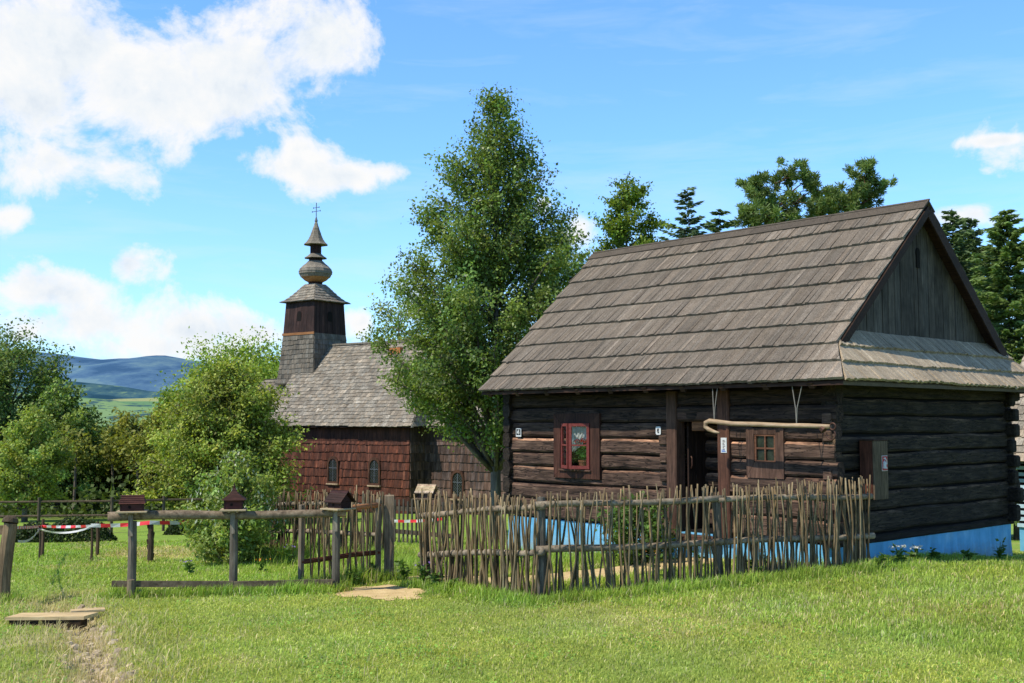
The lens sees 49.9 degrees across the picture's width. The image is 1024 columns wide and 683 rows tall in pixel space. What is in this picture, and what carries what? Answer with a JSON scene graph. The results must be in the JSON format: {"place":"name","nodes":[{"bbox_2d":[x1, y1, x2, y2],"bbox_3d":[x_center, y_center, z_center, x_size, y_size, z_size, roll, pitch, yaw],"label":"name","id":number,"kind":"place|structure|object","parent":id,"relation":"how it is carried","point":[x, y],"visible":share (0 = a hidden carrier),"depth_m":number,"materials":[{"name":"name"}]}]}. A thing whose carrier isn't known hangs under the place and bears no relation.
{"place":"outdoors","nodes":[
{"label":"outdoors","id":0,"kind":"place"},
{"bbox_2d":[0,393,161,432],"bbox_3d":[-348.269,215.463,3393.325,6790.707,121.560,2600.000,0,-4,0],"label":"field","id":1,"kind":"structure","parent":0,"point":[136,405],"depth_m":2801.62,"materials":[{"name":"green plant"}]},
{"bbox_2d":[11,380,183,398],"bbox_3d":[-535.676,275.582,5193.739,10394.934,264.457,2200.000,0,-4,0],"label":"hills","id":2,"kind":"structure","parent":0,"point":[99,391],"depth_m":4871.96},
{"bbox_2d":[2,350,205,391],"bbox_3d":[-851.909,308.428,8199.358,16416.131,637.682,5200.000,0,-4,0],"label":"hills","id":3,"kind":"structure","parent":0,"point":[140,373],"depth_m":7111.39,"materials":[{"name":"blue"}]},
{"bbox_2d":[0,435,1023,682],"bbox_3d":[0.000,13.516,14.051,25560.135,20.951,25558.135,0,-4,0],"label":"ground","id":4,"kind":"structure","parent":0,"point":[120,533],"depth_m":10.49,"materials":[{"name":"green plant"}]},
{"bbox_2d":[0,515,18,598],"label":"gatepost","id":5,"kind":"object","parent":4,"relation":"on","point":[8,530],"visible":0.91,"depth_m":13.39,"materials":[{"name":"brown wood"}]},
{"bbox_2d":[0,424,26,509],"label":"young tree","id":6,"kind":"object","parent":4,"relation":"on","point":[7,446],"visible":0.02,"depth_m":40.56,"materials":[{"name":"green plant"}]},
{"bbox_2d":[0,346,30,471],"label":"oak tree","id":7,"kind":"object","parent":4,"relation":"on","point":[4,407],"visible":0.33,"depth_m":47.23,"materials":[{"name":"green plant"}]},
{"bbox_2d":[38,526,40,556],"bbox_3d":[-8.466,3.678,19.715,0.042,0.736,0.035,0,-4,0],"label":"stake","id":8,"kind":"object","parent":4,"relation":"on","point":[39,552],"visible":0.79,"depth_m":19.71,"materials":[{"name":"brown wood"}]},
{"bbox_2d":[0,402,81,521],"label":"birch tree","id":9,"kind":"object","parent":4,"relation":"on","point":[16,484],"visible":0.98,"depth_m":33.47,"materials":[{"name":"green plant"}]},
{"bbox_2d":[40,519,44,555],"bbox_3d":[-8.652,3.688,20.274,0.067,0.826,0.058,0,-4,0],"label":"stake","id":10,"kind":"object","parent":4,"relation":"on","point":[42,538],"visible":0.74,"depth_m":20.26,"materials":[{"name":"brown wood"}]},
{"bbox_2d":[0,314,89,504],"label":"oak tree","id":11,"kind":"object","parent":4,"relation":"on","point":[22,356],"visible":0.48,"depth_m":49.80,"materials":[{"name":"green plant"}]},
{"bbox_2d":[5,612,97,629],"bbox_3d":[-4.900,2.981,11.721,0.877,0.140,0.279,0,-4,-3],"label":"plank","id":12,"kind":"object","parent":4,"relation":"on","point":[79,619],"visible":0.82,"depth_m":11.62,"materials":[{"name":"beige wood"}]},
{"bbox_2d":[0,377,124,509],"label":"alder tree","id":13,"kind":"object","parent":4,"relation":"on","point":[64,411],"visible":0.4,"depth_m":40.43,"materials":[{"name":"green plant"}]},
{"bbox_2d":[15,516,117,542],"bbox_3d":[-10.054,4.228,24.553,2.347,0.685,0.888,0,-4,0],"label":"hedge","id":14,"kind":"object","parent":4,"relation":"on","point":[106,533],"visible":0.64,"depth_m":24.31,"materials":[{"name":"green plant"}]},
{"bbox_2d":[55,423,104,513],"bbox_3d":[-15.501,4.590,38.901,1.754,3.454,1.832,4,-6,-44],"label":"young tree","id":15,"kind":"object","parent":4,"relation":"on","point":[82,450],"visible":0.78,"depth_m":38.74,"materials":[{"name":"green plant"}]},
{"bbox_2d":[70,607,104,611],"bbox_3d":[-4.672,2.962,12.116,0.354,0.030,0.126,2,-5,-24],"label":"plank","id":16,"kind":"object","parent":4,"relation":"on","point":[100,609],"visible":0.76,"depth_m":12.09,"materials":[{"name":"beige wood"}]},
{"bbox_2d":[44,604,138,682],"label":"clods","id":17,"kind":"object","parent":4,"relation":"on","point":[92,654],"visible":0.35,"depth_m":9.78,"materials":[{"name":"beige soil"}]},
{"bbox_2d":[90,527,92,560],"bbox_3d":[-7.276,3.563,19.038,0.052,0.802,0.044,1,-4,-10],"label":"stake","id":18,"kind":"object","parent":4,"relation":"on","point":[91,553],"visible":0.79,"depth_m":19.02,"materials":[{"name":"wood"}]},
{"bbox_2d":[17,525,90,528],"bbox_3d":[-7.329,2.965,17.704,0.927,0.546,5.745,1,-4,-18],"label":"barrier tape","id":19,"kind":"object","parent":18,"relation":"attached to","point":[51,526],"visible":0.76,"depth_m":19.40,"materials":[{"name":"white plastic"}]},
{"bbox_2d":[18,527,90,542],"bbox_3d":[-6.887,2.940,16.797,0.864,0.518,6.626,2,-4,-21],"label":"barrier tape","id":20,"kind":"object","parent":18,"relation":"attached to","point":[23,541],"visible":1,"depth_m":19.16,"materials":[{"name":"white plastic"}]},
{"bbox_2d":[95,522,99,554],"bbox_3d":[-7.723,3.746,20.494,0.072,0.760,0.063,0,-4,0],"label":"stake","id":21,"kind":"object","parent":4,"relation":"on","point":[97,539],"visible":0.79,"depth_m":20.48,"materials":[{"name":"wood"}]},
{"bbox_2d":[84,420,110,505],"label":"alder tree","id":22,"kind":"object","parent":4,"relation":"on","point":[97,426],"visible":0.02,"depth_m":43.61,"materials":[{"name":"green plant"}]},
{"bbox_2d":[77,421,118,510],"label":"young tree","id":23,"kind":"object","parent":4,"relation":"on","point":[101,422],"visible":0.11,"depth_m":41.12,"materials":[{"name":"green plant"}]},
{"bbox_2d":[0,496,205,531],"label":"rail fence","id":24,"kind":"object","parent":4,"relation":"on","point":[111,501],"visible":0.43,"depth_m":27.52,"materials":[{"name":"wood"}]},
{"bbox_2d":[82,421,130,511],"bbox_3d":[-14.581,4.650,39.827,1.904,3.557,1.776,1,-4,-11],"label":"young tree","id":25,"kind":"object","parent":4,"relation":"on","point":[110,454],"visible":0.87,"depth_m":39.68,"materials":[{"name":"green plant"}]},
{"bbox_2d":[98,423,132,502],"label":"young tree","id":26,"kind":"object","parent":4,"relation":"on","point":[120,451],"visible":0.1,"depth_m":41.68,"materials":[{"name":"green plant"}]},
{"bbox_2d":[0,585,239,682],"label":"dry grass","id":27,"kind":"structure","parent":4,"relation":"on","point":[77,639],"depth_m":10.01,"materials":[{"name":"beige plant"}]},
{"bbox_2d":[93,407,150,494],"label":"hornbeam tree","id":28,"kind":"object","parent":4,"relation":"on","point":[124,421],"visible":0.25,"depth_m":42.27,"materials":[{"name":"green plant"}]},
{"bbox_2d":[113,415,158,492],"bbox_3d":[-13.331,4.493,39.290,1.821,3.750,1.708,-2,-5,29],"label":"young tree","id":29,"kind":"object","parent":4,"relation":"on","point":[131,444],"visible":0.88,"depth_m":39.20,"materials":[{"name":"green plant"}]},
{"bbox_2d":[0,474,292,518],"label":"undergrowth","id":30,"kind":"object","parent":4,"relation":"on","point":[99,508],"visible":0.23,"depth_m":37.34,"materials":[{"name":"green plant"}]},
{"bbox_2d":[116,403,176,507],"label":"hornbeam tree","id":31,"kind":"object","parent":4,"relation":"on","point":[153,421],"visible":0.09,"depth_m":40.39,"materials":[{"name":"green plant"}]},
{"bbox_2d":[146,524,154,561],"bbox_3d":[-6.237,3.525,18.972,0.136,0.852,0.109,0,-4,0],"label":"stake","id":32,"kind":"object","parent":4,"relation":"on","point":[150,543],"visible":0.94,"depth_m":18.94,"materials":[{"name":"brown wood"}]},
{"bbox_2d":[91,519,213,526],"bbox_3d":[-6.118,3.166,19.210,2.310,0.124,0.457,2,-4,-21],"label":"barrier tape","id":33,"kind":"object","parent":32,"relation":"attached to","point":[141,523],"visible":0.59,"depth_m":18.99,"materials":[{"name":"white plastic"}]},
{"bbox_2d":[138,424,166,506],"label":"young tree","id":34,"kind":"object","parent":4,"relation":"on","point":[153,451],"visible":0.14,"depth_m":40.12,"materials":[{"name":"green plant"}]},
{"bbox_2d":[135,385,209,507],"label":"ash tree","id":35,"kind":"object","parent":4,"relation":"on","point":[165,395],"visible":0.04,"depth_m":45.60,"materials":[{"name":"green plant"}]},
{"bbox_2d":[162,519,194,534],"bbox_3d":[-8.129,4.563,27.240,0.894,0.627,0.884,0,-4,0],"label":"hedge","id":36,"kind":"object","parent":4,"relation":"on","point":[173,529],"visible":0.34,"depth_m":26.93,"materials":[{"name":"green plant"}]},
{"bbox_2d":[180,560,194,573],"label":"weed","id":37,"kind":"object","parent":4,"relation":"on","point":[188,567],"visible":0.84,"depth_m":16.78,"materials":[{"name":"green plant"}]},
{"bbox_2d":[152,356,226,435],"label":"ash tree","id":38,"kind":"object","parent":4,"relation":"on","point":[192,370],"visible":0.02,"depth_m":49.55,"materials":[{"name":"green plant"}]},
{"bbox_2d":[128,325,281,418],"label":"ash tree","id":39,"kind":"object","parent":4,"relation":"on","point":[272,362],"visible":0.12,"depth_m":51.12,"materials":[{"name":"green plant"}]},
{"bbox_2d":[116,341,316,523],"bbox_3d":[-8.883,3.140,33.341,6.001,6.260,5.705,0,-4,0],"label":"linden tree","id":40,"kind":"object","parent":4,"relation":"on","point":[227,405],"visible":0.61,"depth_m":32.41,"materials":[{"name":"green plant"}]},
{"bbox_2d":[108,509,345,597],"bbox_3d":[-3.617,2.817,14.060,2.968,1.348,0.276,1,-4,-15],"label":"rail fence","id":41,"kind":"object","parent":4,"relation":"on","point":[131,583],"visible":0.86,"depth_m":14.09,"materials":[{"name":"grey wood"}]},
{"bbox_2d":[115,495,148,514],"bbox_3d":[-4.747,2.038,13.755,0.370,0.228,0.327,1,-4,-14],"label":"birdhouse","id":42,"kind":"object","parent":41,"relation":"on","point":[131,504],"visible":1,"depth_m":13.70,"materials":[{"name":"brown wood"}]},
{"bbox_2d":[219,482,247,512],"bbox_3d":[-3.580,2.001,14.166,0.327,0.381,0.361,1,-4,-10],"label":"birdhouse","id":43,"kind":"object","parent":41,"relation":"on","point":[234,498],"visible":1,"depth_m":14.08,"materials":[{"name":"brown wood"}]},
{"bbox_2d":[320,490,355,511],"bbox_3d":[-2.268,2.076,14.363,0.335,0.266,0.335,-3,-5,38],"label":"birdhouse","id":44,"kind":"object","parent":41,"relation":"on","point":[338,500],"visible":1,"depth_m":14.32,"materials":[{"name":"brown wood"}]},
{"bbox_2d":[176,444,296,564],"bbox_3d":[-4.740,2.874,18.979,1.958,2.297,2.083,4,-6,-44],"label":"willow bush","id":45,"kind":"object","parent":4,"relation":"on","point":[209,545],"visible":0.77,"depth_m":18.79,"materials":[{"name":"green plant"}]},
{"bbox_2d":[253,558,270,570],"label":"weed","id":46,"kind":"object","parent":4,"relation":"on","point":[261,566],"visible":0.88,"depth_m":17.27,"materials":[{"name":"green plant"}]},
{"bbox_2d":[277,544,295,564],"bbox_3d":[-3.752,3.587,18.399,0.237,0.388,0.294,-3,-5,38],"label":"weed","id":47,"kind":"object","parent":4,"relation":"on","point":[287,554],"visible":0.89,"depth_m":18.37,"materials":[{"name":"green plant"}]},
{"bbox_2d":[240,488,394,553],"bbox_3d":[-3.657,3.442,20.089,3.433,1.559,0.381,-2,-5,25],"label":"wattle fence","id":48,"kind":"object","parent":4,"relation":"on","point":[283,503],"visible":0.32,"depth_m":19.99,"materials":[{"name":"brown wood"}]},
{"bbox_2d":[298,485,381,579],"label":"wattle gate","id":49,"kind":"structure","parent":4,"relation":"on","point":[355,554],"depth_m":15.36,"materials":[{"name":"brown wood"}]},
{"bbox_2d":[346,568,361,585],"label":"weed","id":50,"kind":"object","parent":4,"relation":"on","point":[355,575],"visible":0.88,"depth_m":15.09,"materials":[{"name":"green plant"}]},
{"bbox_2d":[368,562,377,576],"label":"weed","id":51,"kind":"object","parent":4,"relation":"on","point":[373,566],"visible":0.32,"depth_m":15.73,"materials":[{"name":"green plant"}]},
{"bbox_2d":[258,203,507,514],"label":"church","id":52,"kind":"structure","parent":4,"relation":"on","point":[365,429],"depth_m":42.34,"materials":[{"name":"brown wood"}]},
{"bbox_2d":[326,456,339,484],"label":"window","id":53,"kind":"structure","parent":52,"relation":"in","point":[333,466],"depth_m":41.94,"materials":[{"name":"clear glass"}]},
{"bbox_2d":[367,457,380,486],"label":"window","id":54,"kind":"structure","parent":52,"relation":"in","point":[374,472],"depth_m":40.70,"materials":[{"name":"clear glass"}]},
{"bbox_2d":[450,470,464,500],"bbox_3d":[-1.954,5.148,39.444,0.620,1.090,0.130,-3,-5,36],"label":"window","id":55,"kind":"structure","parent":52,"relation":"in","point":[457,476],"depth_m":39.45,"materials":[{"name":"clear glass"}]},
{"bbox_2d":[384,495,393,576],"bbox_3d":[-1.793,3.002,16.023,0.150,1.520,0.144,0,-4,-6],"label":"gate post","id":56,"kind":"object","parent":4,"relation":"on","point":[389,533],"visible":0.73,"depth_m":15.97,"materials":[{"name":"wood"}]},
{"bbox_2d":[354,270,428,341],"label":"leafy tree","id":57,"kind":"object","parent":4,"relation":"on","point":[386,312],"visible":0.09,"depth_m":56.25,"materials":[{"name":"green plant"}]},
{"bbox_2d":[394,558,412,580],"bbox_3d":[-1.553,3.257,15.610,0.276,0.358,0.234,1,-4,-18],"label":"weed","id":58,"kind":"object","parent":4,"relation":"on","point":[403,570],"visible":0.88,"depth_m":15.60,"materials":[{"name":"green plant"}]},
{"bbox_2d":[394,499,452,543],"bbox_3d":[-1.991,3.912,23.631,2.069,1.044,0.070,-3,-5,39],"label":"picket fence","id":59,"kind":"object","parent":4,"relation":"on","point":[402,531],"visible":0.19,"depth_m":23.80,"materials":[{"name":"brown wood"}]},
{"bbox_2d":[394,518,441,522],"bbox_3d":[-2.020,3.779,23.284,1.526,0.190,0.018,-4,-6,41],"label":"barrier tape","id":60,"kind":"object","parent":59,"relation":"attached to","point":[404,521],"visible":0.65,"depth_m":23.46,"materials":[{"name":"white plastic"}]},
{"bbox_2d":[413,562,435,580],"bbox_3d":[-1.186,3.140,14.758,0.281,0.387,0.307,-2,-4,21],"label":"weed","id":61,"kind":"object","parent":4,"relation":"on","point":[420,569],"visible":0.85,"depth_m":14.74,"materials":[{"name":"green plant"}]},
{"bbox_2d":[425,572,444,586],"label":"weed","id":62,"kind":"object","parent":4,"relation":"on","point":[432,576],"visible":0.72,"depth_m":14.50,"materials":[{"name":"green plant"}]},
{"bbox_2d":[445,577,458,588],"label":"weed","id":63,"kind":"object","parent":4,"relation":"on","point":[455,580],"visible":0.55,"depth_m":14.19,"materials":[{"name":"green plant"}]},
{"bbox_2d":[359,82,582,538],"bbox_3d":[-0.339,-0.668,25.031,5.841,10.672,6.006,1,-4,-17],"label":"pear tree","id":64,"kind":"object","parent":4,"relation":"on","point":[456,344],"visible":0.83,"depth_m":24.54,"materials":[{"name":"green plant"}]},
{"bbox_2d":[413,488,548,595],"bbox_3d":[-0.464,2.696,14.123,0.423,1.640,2.518,4,-6,-41],"label":"wattle fence","id":65,"kind":"object","parent":4,"relation":"on","point":[455,552],"visible":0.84,"depth_m":13.97,"materials":[{"name":"wood"}]},
{"bbox_2d":[0,562,1023,682],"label":"clover","id":66,"kind":"object","parent":4,"relation":"on","point":[415,633],"visible":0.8,"depth_m":10.23,"materials":[{"name":"green plant"}]},
{"bbox_2d":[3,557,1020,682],"bbox_3d":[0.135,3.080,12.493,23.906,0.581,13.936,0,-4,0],"label":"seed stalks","id":67,"kind":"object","parent":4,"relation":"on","point":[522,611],"visible":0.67,"depth_m":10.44,"materials":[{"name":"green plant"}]},
{"bbox_2d":[533,219,597,458],"bbox_3d":[1.623,0.747,33.011,3.095,9.026,3.053,0,-4,0],"label":"leafy tree","id":68,"kind":"object","parent":4,"relation":"on","point":[581,261],"visible":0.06,"depth_m":33.09,"materials":[{"name":"green plant"}]},
{"bbox_2d":[535,482,726,598],"bbox_3d":[1.533,2.563,13.736,2.701,1.549,0.338,2,-5,-23],"label":"wattle fence","id":69,"kind":"object","parent":4,"relation":"on","point":[688,542],"visible":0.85,"depth_m":13.72,"materials":[{"name":"brown wood"}]},
{"bbox_2d":[588,171,678,254],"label":"maple tree","id":70,"kind":"object","parent":4,"relation":"on","point":[624,201],"visible":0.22,"depth_m":41.97,"materials":[{"name":"green plant"}]},
{"bbox_2d":[592,490,686,565],"bbox_3d":[1.936,2.962,17.032,1.312,1.325,1.384,1,-4,-17],"label":"garden shrub","id":71,"kind":"object","parent":4,"relation":"on","point":[646,526],"visible":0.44,"depth_m":16.89,"materials":[{"name":"green plant"}]},
{"bbox_2d":[657,186,710,240],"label":"spruce tree","id":72,"kind":"object","parent":4,"relation":"on","point":[682,232],"visible":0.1,"depth_m":47.41,"materials":[{"name":"green plant"}]},
{"bbox_2d":[692,545,708,566],"bbox_3d":[2.698,3.107,15.807,0.226,0.390,0.336,3,-5,-39],"label":"weed","id":73,"kind":"object","parent":4,"relation":"on","point":[699,557],"visible":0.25,"depth_m":15.79,"materials":[{"name":"green plant"}]},
{"bbox_2d":[703,209,735,232],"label":"spruce tree","id":74,"kind":"object","parent":4,"relation":"on","point":[712,227],"visible":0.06,"depth_m":46.35,"materials":[{"name":"green plant"}]},
{"bbox_2d":[478,199,1023,565],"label":"log house","id":75,"kind":"structure","parent":4,"relation":"on","point":[870,323],"depth_m":17.80,"materials":[{"name":"wood"}]},
{"bbox_2d":[516,428,520,436],"bbox_3d":[0.120,1.684,20.343,0.016,0.155,0.144,4,-6,-42],"label":"number plate","id":76,"kind":"object","parent":75,"relation":"attached to","point":[518,432],"visible":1,"depth_m":20.34,"materials":[{"name":"white metal"}]},
{"bbox_2d":[553,413,601,479],"bbox_3d":[1.116,1.821,19.201,0.363,1.130,1.130,4,-6,-42],"label":"window","id":77,"kind":"structure","parent":75,"relation":"in","point":[565,435],"depth_m":19.12,"materials":[{"name":"red paint"}]},
{"bbox_2d":[574,438,585,465],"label":"potted geranium","id":78,"kind":"object","parent":75,"relation":"on","point":[581,451],"visible":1,"depth_m":19.07,"materials":[{"name":"plant"}]},
{"bbox_2d":[656,427,660,434],"bbox_3d":[2.366,1.444,17.814,0.021,0.134,0.106,4,-6,-42],"label":"door plate","id":79,"kind":"object","parent":75,"relation":"attached to","point":[658,430],"depth_m":17.81,"materials":[{"name":"white metal"}]},
{"bbox_2d":[687,422,709,528],"bbox_3d":[3.116,2.180,17.864,0.755,1.740,0.081,4,-6,-42],"label":"door","id":80,"kind":"structure","parent":75,"relation":"in","point":[697,456],"depth_m":17.75,"materials":[{"name":"wood"}]},
{"bbox_2d":[721,438,726,452],"bbox_3d":[3.238,1.587,16.817,0.010,0.230,0.110,4,-6,-42],"label":"notice plate","id":81,"kind":"object","parent":75,"relation":"attached to","point":[723,445],"visible":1,"depth_m":16.81,"materials":[{"name":"white ceramic"}]},
{"bbox_2d":[746,428,785,478],"bbox_3d":[3.758,1.653,16.291,0.060,0.740,0.660,4,-6,-42],"label":"window","id":82,"kind":"structure","parent":75,"relation":"in","point":[765,458],"depth_m":16.28,"materials":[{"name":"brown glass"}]},
{"bbox_2d":[703,386,835,439],"bbox_3d":[3.638,0.998,15.735,0.096,0.805,2.256,4,-6,-42],"label":"carrying pole","id":83,"kind":"object","parent":75,"relation":"hanging from","point":[823,428],"visible":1,"depth_m":15.64,"materials":[{"name":"brown wood"}]},
{"bbox_2d":[859,439,888,499],"bbox_3d":[5.213,1.829,15.785,0.410,0.855,0.268,4,-6,-42],"label":"extinguisher box","id":84,"kind":"object","parent":75,"relation":"attached to","point":[874,458],"visible":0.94,"depth_m":15.69,"materials":[{"name":"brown wood"}]},
{"bbox_2d":[745,560,764,572],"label":"weed","id":85,"kind":"object","parent":4,"relation":"on","point":[755,566],"visible":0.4,"depth_m":14.41,"materials":[{"name":"green plant"}]},
{"bbox_2d":[733,156,842,227],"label":"pine tree","id":86,"kind":"object","parent":4,"relation":"on","point":[772,206],"visible":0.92,"depth_m":45.36,"materials":[{"name":"green plant"}]},
{"bbox_2d":[718,475,875,576],"bbox_3d":[3.819,2.576,14.699,2.536,1.544,0.328,2,-5,-23],"label":"wattle fence","id":87,"kind":"object","parent":4,"relation":"on","point":[854,545],"visible":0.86,"depth_m":14.65,"materials":[{"name":"wood"}]},
{"bbox_2d":[804,155,897,217],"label":"pine tree","id":88,"kind":"object","parent":4,"relation":"on","point":[863,192],"visible":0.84,"depth_m":47.22,"materials":[{"name":"green plant"}]},
{"bbox_2d":[872,552,889,568],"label":"weed","id":89,"kind":"object","parent":4,"relation":"on","point":[881,559],"visible":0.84,"depth_m":14.89,"materials":[{"name":"green plant"}]},
{"bbox_2d":[888,544,907,561],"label":"weed","id":90,"kind":"object","parent":4,"relation":"on","point":[899,554],"visible":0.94,"depth_m":15.56,"materials":[{"name":"green plant"}]},
{"bbox_2d":[905,545,923,560],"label":"weed","id":91,"kind":"object","parent":4,"relation":"on","point":[912,553],"visible":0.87,"depth_m":15.81,"materials":[{"name":"green plant"}]},
{"bbox_2d":[926,547,941,561],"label":"weed","id":92,"kind":"object","parent":4,"relation":"on","point":[936,555],"visible":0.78,"depth_m":16.10,"materials":[{"name":"green plant"}]},
{"bbox_2d":[960,548,977,560],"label":"weed","id":93,"kind":"object","parent":4,"relation":"on","point":[964,552],"visible":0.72,"depth_m":16.69,"materials":[{"name":"green plant"}]},
{"bbox_2d":[941,209,1007,336],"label":"spruce tree","id":94,"kind":"object","parent":4,"relation":"on","point":[956,241],"visible":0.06,"depth_m":44.15,"materials":[{"name":"green plant"}]},
{"bbox_2d":[951,217,1023,355],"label":"spruce tree","id":95,"kind":"object","parent":4,"relation":"on","point":[973,235],"visible":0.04,"depth_m":46.18,"materials":[{"name":"green plant"}]},
{"bbox_2d":[965,209,1023,539],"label":"spruce tree","id":96,"kind":"object","parent":4,"relation":"on","point":[999,260],"visible":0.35,"depth_m":38.87,"materials":[{"name":"green plant"}]},
{"bbox_2d":[994,537,1006,558],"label":"weed","id":97,"kind":"object","parent":4,"relation":"on","point":[999,552],"visible":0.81,"depth_m":17.47,"materials":[{"name":"green plant"}]},
{"bbox_2d":[1010,356,1023,551],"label":"outbuilding","id":98,"kind":"structure","parent":4,"relation":"on","point":[1019,405],"depth_m":23.77,"materials":[{"name":"beige wood"}]},
{"bbox_3d":[-1.319,3.121,17.017,0.078,1.312,0.078,0,-4,0],"label":"birdhouse post","id":99,"kind":"object","parent":4,"relation":"on","visible":0},
{"bbox_2d":[412,484,438,500],"bbox_3d":[-1.329,2.337,17.046,0.327,0.248,0.335,-1,-4,18],"label":"birdhouse","id":100,"kind":"object","parent":99,"relation":"on","point":[430,488],"visible":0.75,"depth_m":17.01,"materials":[{"name":"beige wood"}]},
{"bbox_2d":[0,540,1023,605],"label":"long grass","id":101,"kind":"structure","parent":0,"point":[411,560],"depth_m":14.20,"materials":[{"name":"green plant"}]},
{"bbox_2d":[0,0,1023,363],"label":"sky","id":102,"kind":"structure","parent":0,"point":[165,165],"materials":[{"name":"blue"}]},
{"bbox_2d":[335,557,731,600],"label":"path","id":103,"kind":"structure","parent":0,"point":[381,591],"depth_m":14.51,"materials":[{"name":"beige sand"}]}
]}

